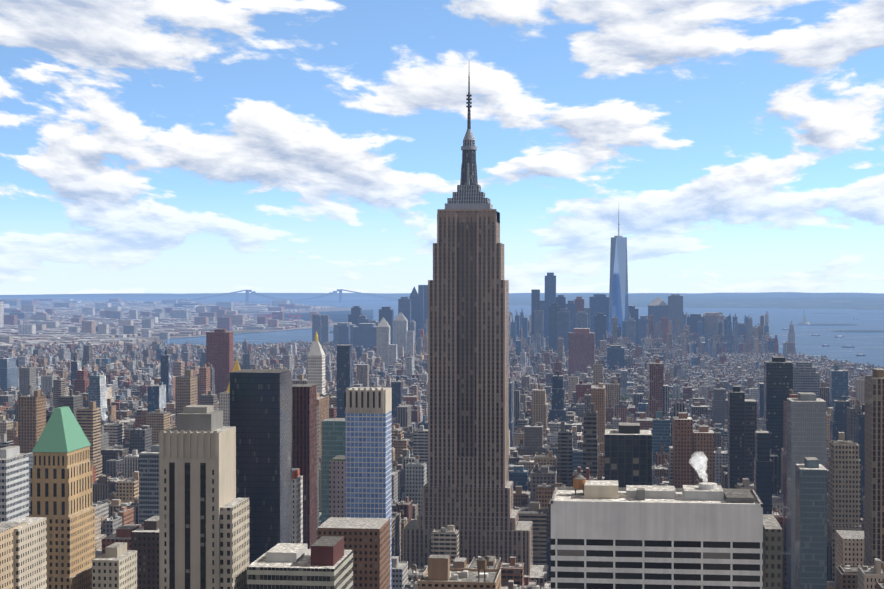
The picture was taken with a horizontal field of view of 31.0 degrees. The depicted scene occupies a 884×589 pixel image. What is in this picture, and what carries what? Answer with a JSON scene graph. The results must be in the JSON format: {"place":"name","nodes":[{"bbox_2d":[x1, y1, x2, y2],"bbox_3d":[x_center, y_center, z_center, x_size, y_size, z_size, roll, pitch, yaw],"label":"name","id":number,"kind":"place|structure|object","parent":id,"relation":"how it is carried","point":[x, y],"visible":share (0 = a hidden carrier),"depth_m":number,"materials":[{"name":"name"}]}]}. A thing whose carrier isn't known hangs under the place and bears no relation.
{"place":"outdoors","nodes":[
{"label":"outdoors","id":0,"kind":"place"},
{"bbox_2d":[0,305,372,350],"bbox_3d":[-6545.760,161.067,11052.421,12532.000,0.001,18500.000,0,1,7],"label":"river","id":1,"kind":"structure","parent":0,"point":[338,314],"depth_m":11123.44,"materials":[{"name":"blue liquid"}]},
{"bbox_2d":[0,298,333,348],"bbox_3d":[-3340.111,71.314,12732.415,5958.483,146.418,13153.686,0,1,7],"label":"distant city buildings","id":2,"kind":"structure","parent":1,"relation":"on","point":[49,322],"depth_m":9378.62,"materials":[{"name":"grey concrete"}]},
{"bbox_2d":[261,312,304,321],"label":"cranes","id":3,"kind":"object","parent":1,"relation":"on","point":[269,315],"visible":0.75,"depth_m":9499.94},
{"bbox_2d":[0,293,410,296],"bbox_3d":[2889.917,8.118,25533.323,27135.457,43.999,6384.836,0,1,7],"label":"horizon ridge","id":4,"kind":"structure","parent":0,"point":[138,295],"depth_m":25640.17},
{"bbox_2d":[0,350,785,560],"bbox_3d":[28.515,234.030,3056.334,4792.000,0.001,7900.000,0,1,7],"label":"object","id":5,"kind":"structure","parent":0,"point":[623,391],"depth_m":4323.82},
{"bbox_2d":[345,411,391,588],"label":"blue glass tower","id":6,"kind":"structure","parent":5,"relation":"on","point":[368,465],"depth_m":1081.66,"materials":[{"name":"blue glass"}]},
{"bbox_2d":[0,329,883,588],"bbox_3d":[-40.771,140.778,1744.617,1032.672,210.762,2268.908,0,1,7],"label":"foreground buildings","id":7,"kind":"structure","parent":5,"relation":"on","point":[228,494],"depth_m":816.21,"materials":[{"name":"beige concrete"}]},
{"bbox_2d":[32,406,90,452],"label":"pyramid roof","id":8,"kind":"structure","parent":7,"relation":"on","point":[63,431],"depth_m":801.03,"materials":[{"name":"green metal"}]},
{"bbox_2d":[226,359,240,392],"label":"golden spire roof","id":9,"kind":"structure","parent":7,"relation":"on","point":[236,367],"depth_m":1878.65,"materials":[{"name":"orange"}]},
{"bbox_2d":[0,309,883,588],"bbox_3d":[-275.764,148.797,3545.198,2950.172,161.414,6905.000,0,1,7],"label":"city buildings","id":10,"kind":"structure","parent":5,"relation":"on","point":[559,422],"depth_m":2278.79,"materials":[{"name":"grey concrete"}]},
{"bbox_2d":[312,273,746,386],"bbox_3d":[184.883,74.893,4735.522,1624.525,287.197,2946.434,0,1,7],"label":"downtown skyscrapers","id":11,"kind":"structure","parent":5,"relation":"on","point":[554,318],"depth_m":5498.81,"materials":[{"name":"grey concrete"}]},
{"bbox_2d":[608,237,628,334],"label":"skyscraper","id":12,"kind":"structure","parent":5,"relation":"on","point":[618,297],"depth_m":5804.57,"materials":[{"name":"blue glass"}]},
{"bbox_2d":[614,213,622,236],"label":"spire","id":13,"kind":"object","parent":12,"relation":"on","point":[618,228],"visible":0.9,"depth_m":5826.41,"materials":[{"name":"grey metal"}]},
{"bbox_3d":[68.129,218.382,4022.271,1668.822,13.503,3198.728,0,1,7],"label":"park tree trunks","id":14,"kind":"object","parent":5,"relation":"on","visible":0},
{"bbox_2d":[138,375,682,399],"bbox_3d":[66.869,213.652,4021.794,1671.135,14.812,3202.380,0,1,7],"label":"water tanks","id":15,"kind":"object","parent":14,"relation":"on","point":[626,395],"visible":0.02,"depth_m":3395.62,"materials":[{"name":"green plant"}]},
{"bbox_2d":[0,296,883,366],"bbox_3d":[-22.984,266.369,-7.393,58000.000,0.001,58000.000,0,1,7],"label":"water","id":16,"kind":"structure","parent":0,"point":[806,343],"depth_m":9707.38,"materials":[{"name":"blue liquid"}]},
{"bbox_2d":[128,289,397,303],"bbox_3d":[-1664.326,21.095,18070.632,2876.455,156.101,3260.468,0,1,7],"label":"suspension bridge","id":17,"kind":"structure","parent":16,"relation":"on","point":[271,297],"depth_m":18083.33,"materials":[{"name":"grey metal"}]},
{"bbox_2d":[751,313,883,355],"bbox_3d":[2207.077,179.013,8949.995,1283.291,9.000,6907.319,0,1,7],"label":"boats","id":18,"kind":"object","parent":16,"relation":"on","point":[846,346],"visible":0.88,"depth_m":6265.18,"materials":[{"name":"white"}]},
{"bbox_2d":[0,0,883,294],"label":"sky","id":19,"kind":"structure","parent":0,"point":[147,146],"materials":[{"name":"blue"}]},
{"bbox_2d":[402,74,548,586],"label":"skyscraper","id":20,"kind":"structure","parent":0,"point":[467,490],"depth_m":1294.84,"materials":[{"name":"stone"}]},
{"bbox_2d":[188,292,883,313],"bbox_3d":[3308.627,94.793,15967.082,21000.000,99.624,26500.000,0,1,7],"label":"staten island ground","id":21,"kind":"structure","parent":0,"point":[802,300],"depth_m":18081.10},
{"bbox_2d":[688,451,707,482],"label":"steam plume","id":22,"kind":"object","parent":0,"point":[699,462],"depth_m":609.72,"materials":[{"name":"white"}]},
{"bbox_2d":[798,324,858,324],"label":"liberty island ground","id":23,"kind":"structure","parent":0,"point":[828,324],"depth_m":9312.26,"materials":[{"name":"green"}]},
{"bbox_2d":[799,310,809,323],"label":"statue of liberty","id":24,"kind":"object","parent":23,"relation":"on","point":[804,320],"visible":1,"depth_m":9344.57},
{"bbox_2d":[834,330,883,331],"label":"breakwater","id":25,"kind":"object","parent":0,"point":[863,330],"depth_m":8211.35,"materials":[{"name":"grey"}]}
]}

